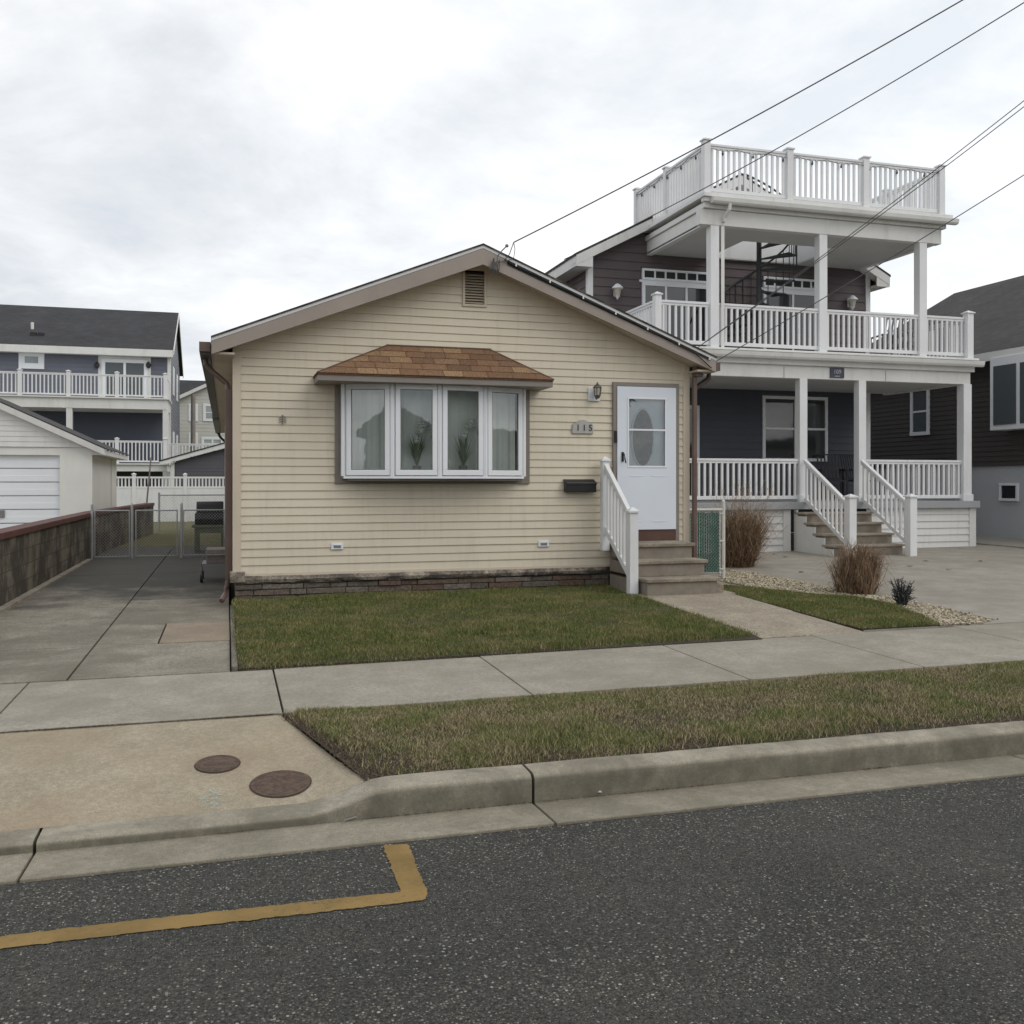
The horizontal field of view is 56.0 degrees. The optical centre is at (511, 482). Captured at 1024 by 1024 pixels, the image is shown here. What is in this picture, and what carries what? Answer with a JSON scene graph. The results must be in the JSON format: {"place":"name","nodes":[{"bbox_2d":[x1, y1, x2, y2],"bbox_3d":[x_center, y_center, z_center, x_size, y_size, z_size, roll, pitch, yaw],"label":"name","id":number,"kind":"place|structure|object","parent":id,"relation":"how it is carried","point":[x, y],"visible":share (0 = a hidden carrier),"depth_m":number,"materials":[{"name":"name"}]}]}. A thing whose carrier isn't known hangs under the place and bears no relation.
{"place":"outdoors","nodes":[
{"label":"outdoors","id":0,"kind":"place"},
{"bbox_2d":[0,304,222,488],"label":"grey house","id":1,"kind":"structure","parent":0,"point":[109,377],"depth_m":44.45,"materials":[{"name":"grey wood"}]},
{"bbox_2d":[19,353,43,368],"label":"window","id":2,"kind":"structure","parent":1,"relation":"in","point":[26,360],"depth_m":43.58,"materials":[{"name":"white glass"}]},
{"bbox_2d":[101,359,147,397],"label":"window","id":3,"kind":"structure","parent":1,"relation":"in","point":[108,366],"depth_m":44.70,"materials":[{"name":"white glass"}]},
{"bbox_2d":[173,366,174,396],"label":"side window","id":4,"kind":"structure","parent":1,"relation":"in","point":[173,366],"depth_m":47.55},
{"bbox_2d":[173,432,174,455],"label":"side window","id":5,"kind":"structure","parent":1,"relation":"in","point":[173,432],"depth_m":47.23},
{"bbox_2d":[176,374,177,401],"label":"side window","id":6,"kind":"structure","parent":1,"relation":"in","point":[176,374],"depth_m":50.81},
{"bbox_2d":[176,435,177,460],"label":"side window","id":7,"kind":"structure","parent":1,"relation":"in","point":[176,435],"depth_m":50.81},
{"bbox_2d":[0,546,229,683],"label":"driveway","id":8,"kind":"structure","parent":0,"point":[89,620],"depth_m":9.97,"materials":[{"name":"concrete"}]},
{"bbox_2d":[90,503,224,558],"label":"chain link gate","id":9,"kind":"structure","parent":8,"relation":"on","point":[181,529],"depth_m":19.06,"materials":[{"name":"grey metal"}]},
{"bbox_2d":[159,621,229,643],"bbox_3d":[-3.202,1.574,9.778,0.638,0.120,1.314,0,0,-16],"label":"driveway patch","id":10,"kind":"object","parent":8,"relation":"on","point":[195,632],"visible":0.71,"depth_m":9.69,"materials":[{"name":"brown concrete"}]},
{"bbox_2d":[118,521,220,546],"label":"back yard","id":11,"kind":"structure","parent":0,"point":[166,533],"depth_m":26.08,"materials":[{"name":"green plant"}]},
{"bbox_2d":[0,398,128,528],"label":"garage","id":12,"kind":"structure","parent":11,"relation":"on","point":[49,468],"depth_m":21.41,"materials":[{"name":"beige paint"}]},
{"bbox_2d":[0,455,59,528],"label":"garage door","id":13,"kind":"structure","parent":12,"relation":"in","point":[19,488],"depth_m":21.33,"materials":[{"name":"white metal"}]},
{"bbox_2d":[117,473,224,521],"bbox_3d":[-14.290,0.585,35.920,11.572,1.870,0.172,0,0,-16],"label":"white vinyl fence","id":14,"kind":"object","parent":11,"relation":"on","point":[133,494],"visible":0.32,"depth_m":36.31,"materials":[{"name":"white plastic"}]},
{"bbox_2d":[158,493,224,530],"bbox_3d":[-9.872,0.920,29.929,2.134,1.200,0.069,0,0,-16],"label":"chain link fence","id":15,"kind":"object","parent":11,"relation":"on","point":[164,495],"visible":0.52,"depth_m":29.76,"materials":[{"name":"grey metal"}]},
{"bbox_2d":[159,442,224,485],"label":"dark shed","id":16,"kind":"structure","parent":11,"relation":"on","point":[210,464],"depth_m":39.92,"materials":[{"name":"grey wood"}]},
{"bbox_2d":[190,394,195,456],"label":"utility pole","id":17,"kind":"object","parent":11,"relation":"on","point":[193,422],"visible":0.41,"depth_m":53.08,"materials":[{"name":"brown wood"}]},
{"bbox_2d":[131,545,228,600],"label":"driveway","id":18,"kind":"structure","parent":0,"point":[175,577],"depth_m":14.79,"materials":[{"name":"grey concrete"}]},
{"bbox_2d":[192,524,223,551],"bbox_3d":[-6.579,1.210,20.996,0.750,0.580,0.600,0,0,-16],"label":"wooden stand","id":19,"kind":"object","parent":18,"relation":"on","point":[203,529],"visible":0.56,"depth_m":20.71,"materials":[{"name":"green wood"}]},
{"bbox_2d":[195,501,223,524],"bbox_3d":[-6.579,0.667,20.977,0.620,0.495,0.626,0,0,-16],"label":"grill","id":20,"kind":"object","parent":19,"relation":"on","point":[203,517],"visible":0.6,"depth_m":20.76,"materials":[{"name":"black metal"}]},
{"bbox_2d":[200,547,224,582],"bbox_3d":[-4.601,1.265,14.855,0.385,0.490,0.781,0,0,-16],"label":"utility cart","id":21,"kind":"object","parent":18,"relation":"on","point":[214,556],"visible":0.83,"depth_m":14.55,"materials":[{"name":"grey metal"}]},
{"bbox_2d":[40,583,356,832],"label":"subsoil","id":22,"kind":"structure","parent":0,"point":[231,592],"depth_m":9.58,"materials":[{"name":"soil"}]},
{"bbox_2d":[0,503,154,613],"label":"block wall","id":23,"kind":"structure","parent":22,"relation":"on","point":[36,556],"depth_m":14.99,"materials":[{"name":"concrete"}]},
{"bbox_2d":[146,457,151,503],"bbox_3d":[-10.273,0.072,27.203,0.179,1.547,0.050,0,0,-16],"label":"leaning pole","id":24,"kind":"object","parent":23,"relation":"attached to","point":[148,480],"visible":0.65,"depth_m":27.19,"materials":[{"name":"grey wood"}]},
{"bbox_2d":[0,715,363,831],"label":"driveway apron","id":25,"kind":"object","parent":22,"relation":"on","point":[49,778],"visible":1,"depth_m":5.35,"materials":[{"name":"concrete"}]},
{"bbox_2d":[194,755,240,772],"bbox_3d":[-1.671,1.598,5.462,0.252,0.033,0.252,0,0,-16],"label":"utility cover","id":26,"kind":"object","parent":25,"relation":"on","point":[216,764],"visible":1,"depth_m":5.45,"materials":[{"name":"metal"}]},
{"bbox_2d":[249,770,311,797],"bbox_3d":[-1.259,1.640,5.241,0.331,0.050,0.331,0,0,-16],"label":"utility cover","id":27,"kind":"object","parent":25,"relation":"on","point":[282,783],"visible":1,"depth_m":5.23,"materials":[{"name":"metal"}]},
{"bbox_2d":[230,605,237,671],"bbox_3d":[-2.806,1.600,9.687,0.049,0.240,4.030,0,0,-16],"label":"lawn edging","id":28,"kind":"object","parent":22,"relation":"on","point":[234,665],"visible":0.53,"depth_m":8.83,"materials":[{"name":"grey concrete"}]},
{"bbox_2d":[180,380,224,459],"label":"cream house","id":29,"kind":"structure","parent":0,"point":[205,432],"depth_m":59.00,"materials":[{"name":"beige wood"}]},
{"bbox_2d":[189,404,197,421],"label":"window","id":30,"kind":"structure","parent":29,"relation":"in","point":[189,404],"depth_m":58.89,"materials":[{"name":"white glass"}]},
{"bbox_2d":[189,433,197,446],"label":"window","id":31,"kind":"structure","parent":29,"relation":"in","point":[189,433],"depth_m":58.89,"materials":[{"name":"glass"}]},
{"bbox_2d":[203,404,212,420],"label":"window","id":32,"kind":"structure","parent":29,"relation":"in","point":[207,412],"depth_m":59.09,"materials":[{"name":"clear glass"}]},
{"bbox_2d":[201,437,223,449],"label":"window","id":33,"kind":"structure","parent":29,"relation":"in","point":[204,440],"depth_m":59.15,"materials":[{"name":"clear glass"}]},
{"bbox_2d":[199,243,719,602],"bbox_3d":[-3.115,-0.710,21.483,6.890,4.660,19.704,0,0,-16],"label":"bungalow","id":34,"kind":"object","parent":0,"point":[327,491],"visible":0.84,"depth_m":12.36,"materials":[{"name":"beige"}]},
{"bbox_2d":[406,419,431,475],"bbox_3d":[-1.141,-0.439,12.146,0.391,0.725,0.146,0,0,-16],"label":"potted plant","id":35,"kind":"object","parent":34,"relation":"on","point":[416,454],"visible":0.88,"depth_m":12.12,"materials":[{"name":"green plant"}]},
{"bbox_2d":[341,384,525,480],"bbox_3d":[-0.968,-0.635,12.283,2.403,1.240,0.495,0,0,-16],"label":"bow window","id":36,"kind":"structure","parent":34,"relation":"in","point":[439,471],"depth_m":12.05,"materials":[{"name":"white plastic"}]},
{"bbox_2d":[448,457,451,469],"bbox_3d":[-0.814,-0.195,12.254,0.110,0.240,0.107,0,0,-16],"label":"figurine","id":37,"kind":"object","parent":34,"relation":"on","point":[449,463],"visible":0.41,"depth_m":12.22,"materials":[{"name":"grey ceramic"}]},
{"bbox_2d":[453,416,477,469],"bbox_3d":[-0.572,-0.458,12.317,0.391,0.765,0.147,0,0,-16],"label":"potted plant","id":38,"kind":"object","parent":34,"relation":"on","point":[462,453],"visible":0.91,"depth_m":12.29,"materials":[{"name":"green plant"}]},
{"bbox_2d":[489,242,514,275],"bbox_3d":[-0.117,-2.846,12.240,0.352,0.448,0.137,0,0,-16],"label":"service drop","id":39,"kind":"object","parent":34,"relation":"attached to","point":[493,264],"visible":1,"depth_m":12.25,"materials":[{"name":"grey metal"}]},
{"bbox_2d":[514,0,962,242],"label":"overhead cable","id":40,"kind":"object","parent":39,"relation":"attached to","point":[743,122],"visible":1,"depth_m":11.73,"materials":[{"name":"black metal"}]},
{"bbox_2d":[563,479,596,491],"bbox_3d":[0.914,0.048,12.916,0.440,0.174,0.128,0,0,-16],"label":"mailbox","id":41,"kind":"object","parent":34,"relation":"attached to","point":[579,485],"visible":1,"depth_m":12.88,"materials":[{"name":"black metal"}]},
{"bbox_2d":[572,420,592,433],"bbox_3d":[0.953,-0.749,12.979,0.300,0.190,0.027,0,0,-16],"label":"house number","id":42,"kind":"object","parent":34,"relation":"attached to","point":[582,427],"visible":1,"depth_m":12.97,"materials":[{"name":"white plastic"}]},
{"bbox_2d":[588,382,601,400],"bbox_3d":[1.133,-1.222,12.958,0.170,0.250,0.170,0,0,-16],"label":"wall lantern","id":43,"kind":"object","parent":34,"relation":"attached to","point":[594,393],"depth_m":12.97,"materials":[{"name":"brown metal"}]},
{"bbox_2d":[617,386,675,529],"bbox_3d":[1.857,-0.328,13.193,0.875,1.955,0.096,0,0,-16],"label":"storm door","id":44,"kind":"structure","parent":34,"relation":"in","point":[651,490],"depth_m":13.22,"materials":[{"name":"white metal"}]},
{"bbox_2d":[629,399,663,465],"bbox_3d":[1.827,-0.328,13.293,0.875,1.955,0.066,0,0,-16],"label":"inner door","id":45,"kind":"structure","parent":34,"relation":"in","point":[646,448],"depth_m":13.28,"materials":[{"name":"white glass"}]},
{"bbox_2d":[698,106,1023,346],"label":"overhead cable","id":46,"kind":"object","parent":34,"relation":"attached to","point":[865,226],"visible":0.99,"depth_m":13.32,"materials":[{"name":"black metal"}]},
{"bbox_2d":[702,100,1023,343],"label":"overhead cable","id":47,"kind":"object","parent":34,"relation":"attached to","point":[876,214],"visible":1,"depth_m":13.28,"materials":[{"name":"black metal"}]},
{"bbox_2d":[716,175,1023,361],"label":"overhead cable","id":48,"kind":"object","parent":34,"relation":"attached to","point":[872,268],"visible":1,"depth_m":12.60,"materials":[{"name":"black metal"}]},
{"bbox_2d":[231,583,761,674],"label":"lawn grass","id":49,"kind":"structure","parent":0,"point":[517,625],"depth_m":9.75,"materials":[{"name":"green plant"}]},
{"bbox_2d":[0,775,1023,1023],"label":"road","id":50,"kind":"structure","parent":0,"point":[892,907],"depth_m":3.68,"materials":[{"name":"grey asphalt"}]},
{"bbox_2d":[0,844,427,948],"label":"road marking","id":51,"kind":"object","parent":50,"relation":"on","point":[408,877],"visible":1,"depth_m":3.82,"materials":[{"name":"yellow paint"}]},
{"bbox_2d":[0,622,1023,733],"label":"sidewalk","id":52,"kind":"structure","parent":0,"point":[80,703],"depth_m":7.50,"materials":[{"name":"concrete"}]},
{"bbox_2d":[0,0,1023,380],"label":"sky","id":53,"kind":"structure","parent":0,"point":[220,165],"materials":[{"name":"white"}]},
{"bbox_2d":[279,659,1023,781],"bbox_3d":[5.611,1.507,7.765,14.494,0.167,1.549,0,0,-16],"label":"verge grass","id":54,"kind":"structure","parent":0,"point":[541,726],"depth_m":6.33,"materials":[{"name":"green plant"}]},
{"bbox_2d":[611,587,862,638],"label":"front path","id":55,"kind":"structure","parent":0,"point":[765,620],"depth_m":10.50,"materials":[{"name":"concrete"}]},
{"bbox_2d":[609,540,723,595],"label":"front steps","id":56,"kind":"structure","parent":55,"relation":"on","point":[669,567],"depth_m":12.30,"materials":[{"name":"concrete"}]},
{"bbox_2d":[598,456,640,594],"bbox_3d":[1.379,0.555,12.491,0.152,1.810,1.062,0,0,-16],"label":"stair railing","id":57,"kind":"object","parent":56,"relation":"attached to","point":[618,523],"visible":0.88,"depth_m":12.45,"materials":[{"name":"white plastic"}]},
{"bbox_2d":[564,2,1023,259],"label":"overhead cable","id":58,"kind":"object","parent":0,"point":[810,129],"visible":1,"depth_m":16.49,"materials":[{"name":"black metal"}]},
{"bbox_2d":[724,584,941,631],"bbox_3d":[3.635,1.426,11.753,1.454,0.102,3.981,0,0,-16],"label":"lawn","id":59,"kind":"structure","parent":0,"point":[840,608],"depth_m":11.02,"materials":[{"name":"green plant"}]},
{"bbox_2d":[699,532,1023,631],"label":"parking pad","id":60,"kind":"object","parent":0,"point":[990,584],"visible":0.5,"depth_m":14.66,"materials":[{"name":"concrete"}]},
{"bbox_2d":[690,499,724,577],"bbox_3d":[2.790,0.860,13.967,0.677,1.220,0.061,0,0,-16],"label":"chain link fence","id":61,"kind":"object","parent":60,"relation":"on","point":[715,538],"visible":0.67,"depth_m":14.00,"materials":[{"name":"green metal"}]},
{"bbox_2d":[699,478,795,567],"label":"ornamental grass","id":62,"kind":"object","parent":60,"relation":"on","point":[744,542],"depth_m":15.59,"materials":[{"name":"brown plant"}]},
{"bbox_2d":[545,137,984,556],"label":"two storey house","id":63,"kind":"structure","parent":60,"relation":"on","point":[779,406],"depth_m":19.65,"materials":[{"name":"white wood"}]},
{"bbox_2d":[612,283,622,298],"bbox_3d":[2.239,-4.051,20.438,0.250,0.339,0.239,0,0,-16],"label":"coach lamp","id":64,"kind":"object","parent":63,"relation":"attached to","point":[617,288],"visible":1,"depth_m":20.38,"materials":[{"name":"white glass"}]},
{"bbox_2d":[641,268,705,283],"bbox_3d":[3.570,-4.485,20.957,1.610,0.250,0.080,0,0,-16],"label":"window","id":65,"kind":"structure","parent":63,"relation":"in","point":[646,273],"depth_m":20.93,"materials":[{"name":"clear glass"}]},
{"bbox_2d":[641,282,705,345],"bbox_3d":[3.570,-3.445,20.957,1.610,1.730,0.080,0,0,-16],"label":"window","id":66,"kind":"structure","parent":63,"relation":"in","point":[679,292],"depth_m":20.98,"materials":[{"name":"clear glass"}]},
{"bbox_2d":[690,405,699,495],"bbox_3d":[3.704,-0.655,20.997,0.830,2.050,0.080,0,0,-16],"label":"window","id":67,"kind":"structure","parent":63,"relation":"in","point":[698,407],"depth_m":21.07,"materials":[{"name":"glass"}]},
{"bbox_2d":[762,395,794,458],"bbox_3d":[6.029,-1.205,21.685,0.880,1.470,0.080,0,0,-16],"label":"window","id":68,"kind":"structure","parent":63,"relation":"in","point":[778,412],"depth_m":21.68,"materials":[{"name":"clear glass"}]},
{"bbox_2d":[636,148,938,196],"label":"string lights","id":69,"kind":"object","parent":63,"relation":"hanging from","point":[770,154],"visible":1,"depth_m":19.03,"materials":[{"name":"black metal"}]},
{"bbox_2d":[762,276,813,290],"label":"window","id":70,"kind":"structure","parent":63,"relation":"in","point":[799,284],"depth_m":21.76,"materials":[{"name":"clear glass"}]},
{"bbox_2d":[762,290,813,350],"bbox_3d":[6.351,-3.445,21.781,1.510,1.730,0.080,0,0,-16],"label":"window","id":71,"kind":"structure","parent":63,"relation":"in","point":[792,299],"depth_m":21.76,"materials":[{"name":"clear glass"}]},
{"bbox_2d":[807,397,827,461],"bbox_3d":[6.844,-1.205,21.927,0.780,1.470,0.080,0,0,-16],"label":"window","id":72,"kind":"structure","parent":63,"relation":"in","point":[817,407],"depth_m":21.96,"materials":[{"name":"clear glass"}]},
{"bbox_2d":[815,454,848,499],"bbox_3d":[7.003,-0.117,21.102,0.570,1.015,0.636,0,0,3],"label":"porch chair","id":73,"kind":"object","parent":63,"relation":"on","point":[836,479],"visible":0.8,"depth_m":21.29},
{"bbox_2d":[830,367,843,377],"bbox_3d":[6.446,-2.167,19.082,0.320,0.200,0.023,0,0,-16],"label":"number board","id":74,"kind":"object","parent":63,"relation":"attached to","point":[836,372],"visible":1,"depth_m":19.07,"materials":[{"name":"grey metal"}]},
{"bbox_2d":[847,295,857,309],"bbox_3d":[7.809,-4.123,22.088,0.250,0.340,0.239,0,0,-16],"label":"coach lamp","id":75,"kind":"object","parent":63,"relation":"attached to","point":[851,301],"visible":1,"depth_m":22.04,"materials":[{"name":"white glass"}]},
{"bbox_2d":[839,454,875,499],"bbox_3d":[7.699,-0.117,21.414,0.570,1.015,0.636,0,0,-31],"label":"porch chair","id":76,"kind":"object","parent":63,"relation":"on","point":[851,479],"visible":0.49,"depth_m":21.53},
{"bbox_2d":[870,318,907,354],"bbox_3d":[8.335,-3.067,21.297,0.570,1.015,0.636,0,0,-11],"label":"patio chair","id":77,"kind":"object","parent":63,"relation":"on","point":[887,344],"visible":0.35,"depth_m":21.08,"materials":[{"name":"grey metal"}]},
{"bbox_2d":[891,319,929,355],"bbox_3d":[8.707,-3.067,20.990,0.570,1.015,0.636,0,0,-22],"label":"patio chair","id":78,"kind":"object","parent":63,"relation":"on","point":[912,339],"visible":0.16,"depth_m":20.82,"materials":[{"name":"grey metal"}]},
{"bbox_2d":[719,569,997,625],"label":"gravel","id":79,"kind":"structure","parent":60,"relation":"on","point":[761,580],"depth_m":12.54,"materials":[{"name":"beige gravel"}]},
{"bbox_2d":[815,533,904,594],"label":"ornamental grass","id":80,"kind":"object","parent":79,"relation":"on","point":[855,572],"depth_m":12.31,"materials":[{"name":"brown plant"}]},
{"bbox_2d":[888,578,914,605],"bbox_3d":[4.566,1.292,11.330,0.383,0.359,0.330,0,0,-16],"label":"dead shrub","id":81,"kind":"object","parent":79,"relation":"on","point":[902,599],"visible":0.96,"depth_m":11.29,"materials":[{"name":"plant"}]},
{"bbox_2d":[870,275,1023,538],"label":"dark brown house","id":82,"kind":"structure","parent":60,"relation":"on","point":[919,425],"depth_m":23.75,"materials":[{"name":"wood"}]},
{"bbox_2d":[910,390,929,435],"bbox_3d":[10.731,-1.855,25.318,0.080,1.250,0.715,0,0,-16],"label":"window","id":83,"kind":"structure","parent":82,"relation":"in","point":[919,400],"depth_m":25.30,"materials":[{"name":"clear glass"}]},
{"bbox_2d":[990,353,1023,430],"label":"bay window","id":84,"kind":"structure","parent":82,"relation":"in","point":[1006,372],"depth_m":21.93,"materials":[{"name":"clear glass"}]},
{"bbox_2d":[998,483,1018,500],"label":"window","id":85,"kind":"structure","parent":82,"relation":"in","point":[1007,491],"depth_m":22.46,"materials":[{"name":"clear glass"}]},
{"bbox_2d":[976,536,1023,548],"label":"side path","id":86,"kind":"structure","parent":0,"point":[1001,541],"depth_m":21.16,"materials":[{"name":"concrete"}]},
{"bbox_3d":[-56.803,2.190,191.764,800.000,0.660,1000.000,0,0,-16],"label":"ground","id":87,"kind":"structure","parent":0,"visible":0},
{"bbox_2d":[0,721,1023,856],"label":"kerb","id":88,"kind":"structure","parent":87,"relation":"on","point":[423,793],"depth_m":5.25,"materials":[{"name":"concrete"}]},
{"bbox_2d":[0,754,1023,884],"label":"gutter pan","id":89,"kind":"object","parent":87,"relation":"on","point":[67,863],"visible":0.47,"depth_m":4.86,"materials":[{"name":"concrete"}]},
{"bbox_2d":[0,640,890,838],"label":"edge debris","id":90,"kind":"object","parent":89,"relation":"on","point":[331,665],"visible":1,"depth_m":6.26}
]}

